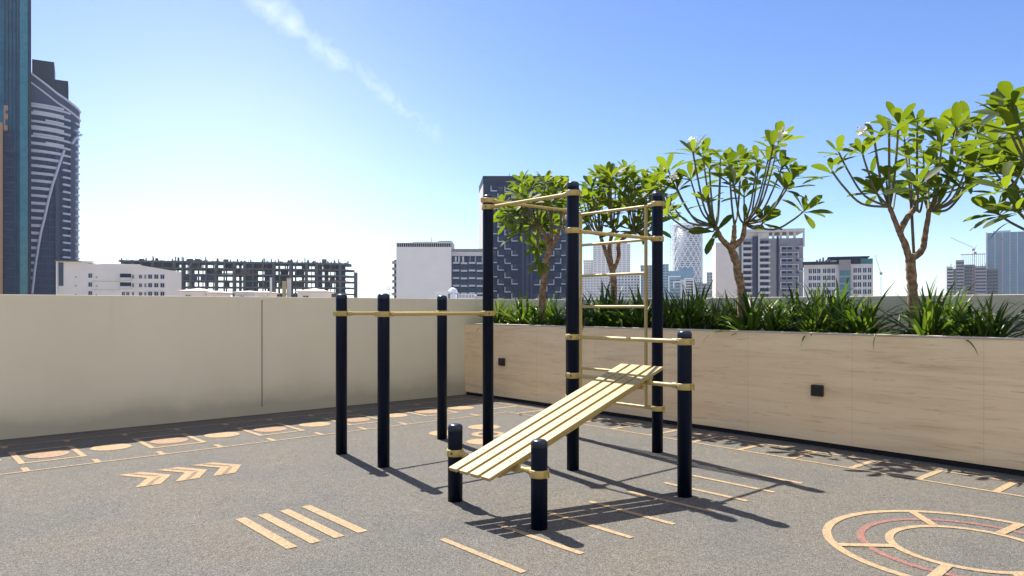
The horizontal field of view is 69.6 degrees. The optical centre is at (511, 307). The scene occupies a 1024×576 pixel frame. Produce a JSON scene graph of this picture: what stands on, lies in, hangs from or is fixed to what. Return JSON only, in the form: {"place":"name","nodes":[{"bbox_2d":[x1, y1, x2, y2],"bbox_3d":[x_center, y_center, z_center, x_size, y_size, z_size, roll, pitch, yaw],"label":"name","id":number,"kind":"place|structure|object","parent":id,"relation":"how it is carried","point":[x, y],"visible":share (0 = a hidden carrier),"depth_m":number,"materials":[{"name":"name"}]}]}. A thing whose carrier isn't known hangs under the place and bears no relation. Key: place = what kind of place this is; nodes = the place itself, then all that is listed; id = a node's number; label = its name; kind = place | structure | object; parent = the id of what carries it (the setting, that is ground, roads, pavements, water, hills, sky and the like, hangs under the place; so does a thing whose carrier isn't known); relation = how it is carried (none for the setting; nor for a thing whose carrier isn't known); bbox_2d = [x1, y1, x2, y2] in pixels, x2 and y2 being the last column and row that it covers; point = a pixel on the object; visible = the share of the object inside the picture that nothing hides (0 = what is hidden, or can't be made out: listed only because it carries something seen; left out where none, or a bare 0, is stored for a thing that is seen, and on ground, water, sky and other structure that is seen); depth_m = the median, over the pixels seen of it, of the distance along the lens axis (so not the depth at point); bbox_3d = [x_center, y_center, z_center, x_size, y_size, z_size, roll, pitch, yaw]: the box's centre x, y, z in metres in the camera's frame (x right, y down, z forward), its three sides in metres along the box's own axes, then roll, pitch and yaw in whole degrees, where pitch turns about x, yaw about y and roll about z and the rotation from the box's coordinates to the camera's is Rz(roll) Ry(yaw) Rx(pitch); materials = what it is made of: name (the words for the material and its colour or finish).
{"place":"outdoors","nodes":[
{"label":"outdoors","id":0,"kind":"place"},
{"bbox_2d":[0,105,13,293],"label":"apartment tower","id":1,"kind":"structure","parent":0,"point":[6,211],"depth_m":299.37,"materials":[{"name":"brown"}]},
{"bbox_2d":[54,260,180,295],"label":"apartment block","id":2,"kind":"structure","parent":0,"point":[83,278],"depth_m":256.89,"materials":[{"name":"white concrete"}]},
{"bbox_2d":[177,288,212,295],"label":"rooftop pavilion","id":3,"kind":"structure","parent":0,"point":[195,292],"depth_m":170.23,"materials":[{"name":"white concrete"}]},
{"bbox_2d":[204,291,232,296],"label":"rooftop pavilion","id":4,"kind":"structure","parent":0,"point":[218,293],"depth_m":166.91,"materials":[{"name":"white concrete"}]},
{"bbox_2d":[118,256,357,297],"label":"unfinished building","id":5,"kind":"structure","parent":0,"point":[248,273],"depth_m":399.57,"materials":[{"name":"concrete"}]},
{"bbox_2d":[232,291,257,296],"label":"rooftop pavilion","id":6,"kind":"structure","parent":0,"point":[244,294],"depth_m":180.21,"materials":[{"name":"concrete"}]},
{"bbox_2d":[252,291,279,296],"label":"rooftop pavilion","id":7,"kind":"structure","parent":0,"point":[263,294],"depth_m":165.20,"materials":[{"name":"white concrete"}]},
{"bbox_2d":[295,288,333,296],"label":"rooftop pavilion","id":8,"kind":"structure","parent":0,"point":[314,292],"depth_m":160.38,"materials":[{"name":"white concrete"}]},
{"bbox_2d":[392,237,482,298],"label":"hotel block","id":9,"kind":"structure","parent":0,"point":[424,269],"depth_m":300.01,"materials":[{"name":"concrete"}]},
{"bbox_2d":[0,394,1023,575],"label":"deck floor","id":10,"kind":"structure","parent":0,"point":[99,519],"depth_m":5.54,"materials":[{"name":"rubber"}]},
{"bbox_2d":[24,451,69,457],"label":"floor marking","id":11,"kind":"object","parent":10,"relation":"on","point":[45,454],"visible":1,"depth_m":7.47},
{"bbox_2d":[8,445,86,463],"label":"floor marking","id":12,"kind":"object","parent":10,"relation":"on","point":[17,458],"visible":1,"depth_m":7.47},
{"bbox_2d":[90,444,131,450],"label":"floor marking","id":13,"kind":"object","parent":10,"relation":"on","point":[109,447],"visible":1,"depth_m":7.85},
{"bbox_2d":[121,472,170,486],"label":"floor marking","id":14,"kind":"object","parent":10,"relation":"on","point":[154,478],"visible":1,"depth_m":6.46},
{"bbox_2d":[150,437,187,443],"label":"floor marking","id":15,"kind":"object","parent":10,"relation":"on","point":[167,440],"visible":1,"depth_m":8.26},
{"bbox_2d":[133,433,205,448],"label":"floor marking","id":16,"kind":"object","parent":10,"relation":"on","point":[151,447],"visible":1,"depth_m":8.23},
{"bbox_2d":[159,467,206,480],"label":"floor marking","id":17,"kind":"object","parent":10,"relation":"on","point":[191,473],"visible":1,"depth_m":6.70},
{"bbox_2d":[194,462,240,475],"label":"floor marking","id":18,"kind":"object","parent":10,"relation":"on","point":[225,468],"visible":1,"depth_m":6.91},
{"bbox_2d":[204,432,239,437],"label":"floor marking","id":19,"kind":"object","parent":10,"relation":"on","point":[220,434],"visible":1,"depth_m":8.65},
{"bbox_2d":[0,398,503,474],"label":"floor marking","id":20,"kind":"object","parent":10,"relation":"on","point":[25,469],"visible":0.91,"depth_m":8.32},
{"bbox_2d":[236,517,296,548],"bbox_3d":[-1.647,1.496,4.900,0.074,0.001,0.850,0,0,-41],"label":"floor marking","id":21,"kind":"object","parent":10,"relation":"on","point":[274,537],"visible":1,"depth_m":4.87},
{"bbox_2d":[254,427,286,431],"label":"floor marking","id":22,"kind":"object","parent":10,"relation":"on","point":[267,429],"visible":1,"depth_m":9.00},
{"bbox_2d":[237,423,304,435],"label":"floor marking","id":23,"kind":"object","parent":10,"relation":"on","point":[240,428],"visible":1,"depth_m":9.00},
{"bbox_2d":[0,294,549,439],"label":"parapet wall","id":24,"kind":"structure","parent":10,"relation":"on","point":[76,363],"depth_m":9.69,"materials":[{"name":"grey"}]},
{"bbox_2d":[259,513,319,542],"bbox_3d":[-1.526,1.496,5.005,0.074,0.001,0.850,0,0,-41],"label":"floor marking","id":25,"kind":"object","parent":10,"relation":"on","point":[291,529],"visible":1,"depth_m":4.97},
{"bbox_2d":[281,509,343,537],"bbox_3d":[-1.402,1.496,5.114,0.074,0.001,0.850,0,0,-41],"label":"floor marking","id":26,"kind":"object","parent":10,"relation":"on","point":[315,525],"visible":1,"depth_m":5.09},
{"bbox_2d":[299,422,329,426],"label":"floor marking","id":27,"kind":"object","parent":10,"relation":"on","point":[311,424],"visible":1,"depth_m":9.39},
{"bbox_2d":[302,505,367,532],"bbox_3d":[-1.274,1.496,5.225,0.074,0.001,0.850,0,0,-41],"label":"floor marking","id":28,"kind":"object","parent":10,"relation":"on","point":[342,522],"visible":1,"depth_m":5.19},
{"bbox_2d":[347,417,369,421],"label":"floor marking","id":29,"kind":"object","parent":10,"relation":"on","point":[357,419],"visible":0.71,"depth_m":9.80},
{"bbox_2d":[333,294,448,454],"bbox_3d":[-1.272,0.681,7.961,1.444,1.636,0.145,0,0,-41],"label":"dip bar","id":30,"kind":"object","parent":10,"relation":"on","point":[341,313],"visible":0.84,"depth_m":7.53,"materials":[{"name":"black"}]},
{"bbox_2d":[448,406,473,409],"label":"floor marking","id":31,"kind":"object","parent":10,"relation":"on","point":[461,407],"visible":1,"depth_m":10.98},
{"bbox_2d":[466,439,494,443],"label":"floor marking","id":32,"kind":"object","parent":10,"relation":"on","point":[475,441],"visible":0.55,"depth_m":8.20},
{"bbox_2d":[439,538,525,572],"bbox_3d":[-0.192,1.496,4.457,0.048,0.001,0.790,0,0,-41],"label":"floor marking","id":33,"kind":"object","parent":10,"relation":"on","point":[495,560],"visible":1,"depth_m":4.43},
{"bbox_2d":[468,424,499,429],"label":"floor marking","id":34,"kind":"object","parent":10,"relation":"on","point":[479,426],"visible":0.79,"depth_m":9.23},
{"bbox_2d":[471,431,504,436],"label":"floor marking","id":35,"kind":"object","parent":10,"relation":"on","point":[477,433],"visible":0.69,"depth_m":8.65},
{"bbox_2d":[375,181,694,530],"bbox_3d":[0.411,0.153,6.662,3.076,2.691,2.674,0,0,-41],"label":"climbing frame","id":36,"kind":"object","parent":10,"relation":"on","point":[535,437],"visible":1,"depth_m":6.74,"materials":[{"name":"black"}]},
{"bbox_2d":[497,524,584,553],"bbox_3d":[0.166,1.496,4.769,0.048,0.001,0.790,0,0,-41],"label":"floor marking","id":37,"kind":"object","parent":10,"relation":"on","point":[542,539],"visible":1,"depth_m":4.74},
{"bbox_2d":[548,512,633,537],"bbox_3d":[0.520,1.496,5.078,0.048,0.001,0.790,0,0,-41],"label":"floor marking","id":38,"kind":"object","parent":10,"relation":"on","point":[592,525],"visible":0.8,"depth_m":5.04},
{"bbox_2d":[589,501,675,524],"bbox_3d":[0.859,1.496,5.374,0.048,0.001,0.790,0,0,-41],"label":"floor marking","id":39,"kind":"object","parent":10,"relation":"on","point":[638,514],"visible":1,"depth_m":5.35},
{"bbox_2d":[629,491,713,511],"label":"floor marking","id":40,"kind":"object","parent":10,"relation":"on","point":[699,508],"visible":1,"depth_m":5.67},
{"bbox_2d":[664,482,747,500],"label":"floor marking","id":41,"kind":"object","parent":10,"relation":"on","point":[710,492],"visible":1,"depth_m":5.91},
{"bbox_2d":[692,475,774,491],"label":"floor marking","id":42,"kind":"object","parent":10,"relation":"on","point":[733,483],"visible":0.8,"depth_m":6.25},
{"bbox_2d":[465,323,1023,475],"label":"planter","id":43,"kind":"object","parent":10,"relation":"on","point":[958,401],"visible":1,"depth_m":7.88,"materials":[{"name":"stone"}]},
{"bbox_2d":[811,384,823,396],"bbox_3d":[3.276,0.895,7.901,0.051,0.120,0.124,0,0,-41],"label":"wall light","id":44,"kind":"object","parent":43,"relation":"attached to","point":[817,390],"visible":1,"depth_m":7.87,"materials":[{"name":"black metal"}]},
{"bbox_2d":[468,399,1023,496],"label":"floor marking","id":45,"kind":"object","parent":10,"relation":"on","point":[1000,489],"visible":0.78,"depth_m":7.28,"materials":[{"name":"paint"}]},
{"bbox_2d":[721,468,801,483],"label":"floor marking","id":46,"kind":"object","parent":10,"relation":"on","point":[762,475],"visible":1,"depth_m":6.54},
{"bbox_2d":[550,294,1023,337],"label":"parapet wall","id":47,"kind":"structure","parent":10,"relation":"on","point":[887,302],"depth_m":9.25,"materials":[{"name":"concrete"}]},
{"bbox_2d":[822,510,1023,575],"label":"floor marking","id":48,"kind":"object","parent":10,"relation":"on","point":[942,569],"visible":1,"depth_m":4.76,"materials":[{"name":"paint"}]},
{"bbox_2d":[857,518,1023,575],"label":"floor marking","id":49,"kind":"object","parent":10,"relation":"on","point":[861,533],"visible":1,"depth_m":4.89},
{"bbox_2d":[479,173,568,299],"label":"dark tower","id":50,"kind":"structure","parent":0,"point":[511,261],"depth_m":344.94,"materials":[{"name":"grey glass"}]},
{"bbox_2d":[493,258,565,297],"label":"window","id":51,"kind":"structure","parent":50,"relation":"in","point":[499,259],"depth_m":344.97,"materials":[{"name":"grey glass"}]},
{"bbox_2d":[31,0,1023,297],"label":"sky","id":52,"kind":"structure","parent":0,"point":[352,131],"materials":[{"name":"blue"}]},
{"bbox_2d":[582,277,607,298],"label":"distant block","id":53,"kind":"structure","parent":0,"point":[590,284],"depth_m":1298.05,"materials":[{"name":"concrete"}]},
{"bbox_2d":[593,242,629,298],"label":"distant tower","id":54,"kind":"structure","parent":0,"point":[600,265],"depth_m":1496.60,"materials":[{"name":"concrete"}]},
{"bbox_2d":[608,272,639,298],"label":"distant block","id":55,"kind":"structure","parent":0,"point":[631,281],"depth_m":1345.77,"materials":[{"name":"grey concrete"}]},
{"bbox_2d":[640,265,651,298],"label":"distant tower","id":56,"kind":"structure","parent":0,"point":[649,281],"depth_m":1297.68,"materials":[{"name":"grey glass"}]},
{"bbox_2d":[663,264,668,297],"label":"distant tower","id":57,"kind":"structure","parent":0,"point":[665,274],"depth_m":1245.93,"materials":[{"name":"blue glass"}]},
{"bbox_2d":[668,268,695,297],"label":"framed block","id":58,"kind":"structure","parent":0,"point":[678,279],"depth_m":996.40,"materials":[{"name":"glass"}]},
{"bbox_2d":[696,282,711,297],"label":"distant block","id":59,"kind":"structure","parent":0,"point":[702,285],"depth_m":1096.09,"materials":[{"name":"grey concrete"}]},
{"bbox_2d":[706,272,712,297],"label":"distant tower","id":60,"kind":"structure","parent":0,"point":[709,277],"depth_m":1597.96,"materials":[{"name":"white"}]},
{"bbox_2d":[713,228,804,297],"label":"apartment block","id":61,"kind":"structure","parent":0,"point":[765,260],"depth_m":394.34,"materials":[{"name":"concrete"}]},
{"bbox_2d":[803,256,872,296],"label":"office block","id":62,"kind":"structure","parent":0,"point":[857,270],"depth_m":313.54,"materials":[{"name":"concrete"}]},
{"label":"soil","id":63,"kind":"object","parent":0,"visible":0},
{"bbox_2d":[476,296,524,332],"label":"strap leaf plant","id":64,"kind":"object","parent":63,"relation":"on","point":[496,319],"visible":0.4,"depth_m":12.55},
{"bbox_2d":[496,296,529,323],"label":"strap leaf plant","id":65,"kind":"object","parent":63,"relation":"on","point":[510,321],"visible":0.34,"depth_m":12.28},
{"bbox_2d":[495,290,540,324],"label":"strap leaf plant","id":66,"kind":"object","parent":63,"relation":"on","point":[522,314],"visible":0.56,"depth_m":12.08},
{"bbox_2d":[517,306,554,324],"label":"strap leaf plant","id":67,"kind":"object","parent":63,"relation":"on","point":[536,321],"visible":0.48,"depth_m":11.78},
{"bbox_2d":[493,170,582,323],"bbox_3d":[0.366,-0.920,12.066,1.668,2.650,1.937,0,0,1],"label":"frangipani tree","id":68,"kind":"object","parent":63,"relation":"on","point":[506,213],"visible":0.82,"depth_m":12.02,"materials":[{"name":"green plant"}]},
{"bbox_2d":[525,291,565,324],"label":"strap leaf plant","id":69,"kind":"object","parent":63,"relation":"on","point":[545,307],"visible":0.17,"depth_m":12.38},
{"bbox_2d":[530,290,565,324],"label":"strap leaf plant","id":70,"kind":"object","parent":63,"relation":"on","point":[553,305],"visible":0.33,"depth_m":12.19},
{"bbox_2d":[537,304,565,325],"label":"strap leaf plant","id":71,"kind":"object","parent":63,"relation":"on","point":[557,320],"visible":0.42,"depth_m":11.60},
{"bbox_2d":[548,297,590,325],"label":"strap leaf plant","id":72,"kind":"object","parent":63,"relation":"on","point":[586,322],"visible":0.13,"depth_m":11.37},
{"bbox_2d":[582,281,635,330],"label":"strap leaf plant","id":73,"kind":"object","parent":63,"relation":"on","point":[597,322],"visible":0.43,"depth_m":10.77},
{"bbox_2d":[582,282,651,326],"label":"strap leaf plant","id":74,"kind":"object","parent":63,"relation":"on","point":[615,321],"visible":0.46,"depth_m":10.60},
{"bbox_2d":[562,159,687,312],"bbox_3d":[1.715,-0.906,10.868,1.894,2.618,1.881,0,0,-2],"label":"frangipani tree","id":75,"kind":"object","parent":63,"relation":"on","point":[608,180],"visible":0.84,"depth_m":10.63,"materials":[{"name":"green plant"}]},
{"bbox_2d":[599,283,667,327],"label":"strap leaf plant","id":76,"kind":"object","parent":63,"relation":"on","point":[639,319],"visible":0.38,"depth_m":10.19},
{"bbox_2d":[638,294,701,328],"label":"strap leaf plant","id":77,"kind":"object","parent":63,"relation":"on","point":[670,320],"visible":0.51,"depth_m":9.87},
{"bbox_2d":[642,284,724,328],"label":"strap leaf plant","id":78,"kind":"object","parent":63,"relation":"on","point":[686,322],"visible":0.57,"depth_m":9.80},
{"bbox_2d":[674,290,718,328],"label":"strap leaf plant","id":79,"kind":"object","parent":63,"relation":"on","point":[696,313],"visible":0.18,"depth_m":10.06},
{"bbox_2d":[670,275,732,328],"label":"strap leaf plant","id":80,"kind":"object","parent":63,"relation":"on","point":[699,298],"visible":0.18,"depth_m":10.63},
{"bbox_2d":[682,294,734,329],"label":"strap leaf plant","id":81,"kind":"object","parent":63,"relation":"on","point":[714,325],"visible":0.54,"depth_m":9.46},
{"bbox_2d":[695,293,764,329],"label":"strap leaf plant","id":82,"kind":"object","parent":63,"relation":"on","point":[733,312],"visible":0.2,"depth_m":9.57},
{"bbox_2d":[701,288,758,329],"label":"strap leaf plant","id":83,"kind":"object","parent":63,"relation":"on","point":[723,306],"visible":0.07,"depth_m":9.86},
{"bbox_2d":[637,120,832,320],"bbox_3d":[2.849,-1.016,9.292,2.333,2.836,1.996,0,0,1],"label":"frangipani tree","id":84,"kind":"object","parent":63,"relation":"on","point":[730,155],"visible":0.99,"depth_m":9.26,"materials":[{"name":"green plant"}]},
{"bbox_2d":[703,283,785,341],"bbox_3d":[2.864,0.068,9.049,1.332,0.762,0.914,0,0,-45],"label":"strap leaf plant","id":85,"kind":"object","parent":63,"relation":"on","point":[751,317],"visible":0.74,"depth_m":8.90,"materials":[{"name":"plant"}]},
{"bbox_2d":[737,288,805,330],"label":"strap leaf plant","id":86,"kind":"object","parent":63,"relation":"on","point":[779,305],"visible":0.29,"depth_m":9.06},
{"bbox_2d":[753,297,804,330],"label":"strap leaf plant","id":87,"kind":"object","parent":63,"relation":"on","point":[770,326],"visible":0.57,"depth_m":8.71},
{"bbox_2d":[763,282,829,331],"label":"strap leaf plant","id":88,"kind":"object","parent":63,"relation":"on","point":[794,310],"visible":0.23,"depth_m":9.01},
{"bbox_2d":[774,293,842,344],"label":"strap leaf plant","id":89,"kind":"object","parent":63,"relation":"on","point":[811,322],"visible":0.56,"depth_m":8.30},
{"bbox_2d":[771,274,864,328],"bbox_3d":[3.898,0.004,9.359,1.261,0.922,1.373,0,0,8],"label":"strap leaf plant","id":90,"kind":"object","parent":63,"relation":"on","point":[816,297],"visible":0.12,"depth_m":9.43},
{"bbox_2d":[786,284,884,332],"bbox_3d":[3.704,0.078,8.563,1.159,0.739,1.242,0,0,8],"label":"strap leaf plant","id":91,"kind":"object","parent":63,"relation":"on","point":[831,301],"visible":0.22,"depth_m":8.52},
{"bbox_2d":[798,291,889,333],"bbox_3d":[3.707,0.117,8.206,1.015,0.640,0.696,0,0,12],"label":"strap leaf plant","id":92,"kind":"object","parent":63,"relation":"on","point":[833,326],"visible":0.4,"depth_m":8.19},
{"bbox_2d":[807,277,891,315],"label":"strap leaf plant","id":93,"kind":"object","parent":63,"relation":"on","point":[843,295],"visible":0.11,"depth_m":9.07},
{"bbox_2d":[803,281,924,333],"bbox_3d":[3.698,0.089,7.928,1.092,0.748,1.266,0,0,-11],"label":"strap leaf plant","id":94,"kind":"object","parent":63,"relation":"on","point":[856,324],"visible":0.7,"depth_m":7.82,"materials":[{"name":"plant"}]},
{"bbox_2d":[834,298,907,333],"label":"strap leaf plant","id":95,"kind":"object","parent":63,"relation":"on","point":[862,316],"visible":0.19,"depth_m":8.24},
{"bbox_2d":[803,100,1004,334],"bbox_3d":[4.459,-0.950,7.778,2.252,2.710,1.561,0,0,-21],"label":"frangipani tree","id":96,"kind":"object","parent":63,"relation":"on","point":[957,115],"visible":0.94,"depth_m":7.74,"materials":[{"name":"green plant"}]},
{"bbox_2d":[909,191,915,265],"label":"tree branch","id":97,"kind":"object","parent":96,"relation":"part of","point":[912,223],"visible":0.3,"depth_m":7.84,"materials":[{"name":"plant"}]},
{"bbox_2d":[878,274,981,335],"bbox_3d":[4.494,0.048,7.976,1.225,0.814,1.125,0,0,-5],"label":"strap leaf plant","id":98,"kind":"object","parent":63,"relation":"on","point":[926,306],"visible":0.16,"depth_m":7.93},
{"bbox_2d":[863,280,1004,353],"bbox_3d":[4.188,0.067,7.375,1.236,0.754,1.462,0,0,-2],"label":"strap leaf plant","id":99,"kind":"object","parent":63,"relation":"on","point":[922,325],"visible":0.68,"depth_m":7.33,"materials":[{"name":"plant"}]},
{"bbox_2d":[885,282,995,335],"bbox_3d":[4.551,0.087,7.764,1.130,0.718,1.055,0,0,-28],"label":"strap leaf plant","id":100,"kind":"object","parent":63,"relation":"on","point":[947,311],"visible":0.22,"depth_m":7.66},
{"bbox_2d":[929,297,1001,336],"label":"strap leaf plant","id":101,"kind":"object","parent":63,"relation":"on","point":[964,330],"visible":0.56,"depth_m":7.21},
{"bbox_2d":[946,295,1023,336],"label":"strap leaf plant","id":102,"kind":"object","parent":63,"relation":"on","point":[1020,329],"visible":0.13,"depth_m":7.37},
{"bbox_2d":[953,81,1023,239],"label":"frangipani tree","id":103,"kind":"object","parent":63,"relation":"on","point":[1005,159],"visible":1,"depth_m":6.06,"materials":[{"name":"green plant"}]},
{"bbox_2d":[953,288,1023,337],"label":"strap leaf plant","id":104,"kind":"object","parent":63,"relation":"on","point":[998,331],"visible":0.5,"depth_m":7.13,"materials":[{"name":"plant"}]},
{"bbox_3d":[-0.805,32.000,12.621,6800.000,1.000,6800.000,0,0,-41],"label":"city ground","id":105,"kind":"structure","parent":0,"visible":0},
{"bbox_2d":[0,0,30,294],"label":"glass tower","id":106,"kind":"structure","parent":105,"relation":"on","point":[15,56],"depth_m":341.18,"materials":[{"name":"glass"}]},
{"bbox_2d":[31,59,82,294],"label":"curved tower","id":107,"kind":"structure","parent":105,"relation":"on","point":[55,146],"depth_m":354.11,"materials":[{"name":"grey glass"}]},
{"bbox_2d":[282,278,291,296],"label":"chimney tower","id":108,"kind":"structure","parent":105,"relation":"on","point":[288,288],"depth_m":166.31,"materials":[{"name":"beige"}]},
{"bbox_2d":[434,288,457,298],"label":"villa","id":109,"kind":"object","parent":105,"relation":"on","point":[449,294],"visible":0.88,"depth_m":150.01,"materials":[{"name":"white"}]},
{"bbox_2d":[458,294,482,298],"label":"villa","id":110,"kind":"object","parent":105,"relation":"on","point":[467,296],"visible":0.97,"depth_m":149.95,"materials":[{"name":"white"}]},
{"bbox_2d":[583,260,592,274],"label":"distant tower","id":111,"kind":"structure","parent":105,"relation":"on","point":[587,266],"depth_m":1549.20,"materials":[{"name":"concrete"}]},
{"bbox_2d":[670,222,702,281],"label":"lattice tower","id":112,"kind":"structure","parent":105,"relation":"on","point":[687,249],"depth_m":1199.33,"materials":[{"name":"white"}]},
{"bbox_2d":[946,253,997,294],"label":"unfinished tower","id":113,"kind":"structure","parent":105,"relation":"on","point":[985,279],"depth_m":840.19,"materials":[{"name":"concrete"}]},
{"bbox_2d":[986,230,1023,294],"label":"glass office","id":114,"kind":"structure","parent":105,"relation":"on","point":[1013,262],"depth_m":888.25,"materials":[{"name":"glass"}]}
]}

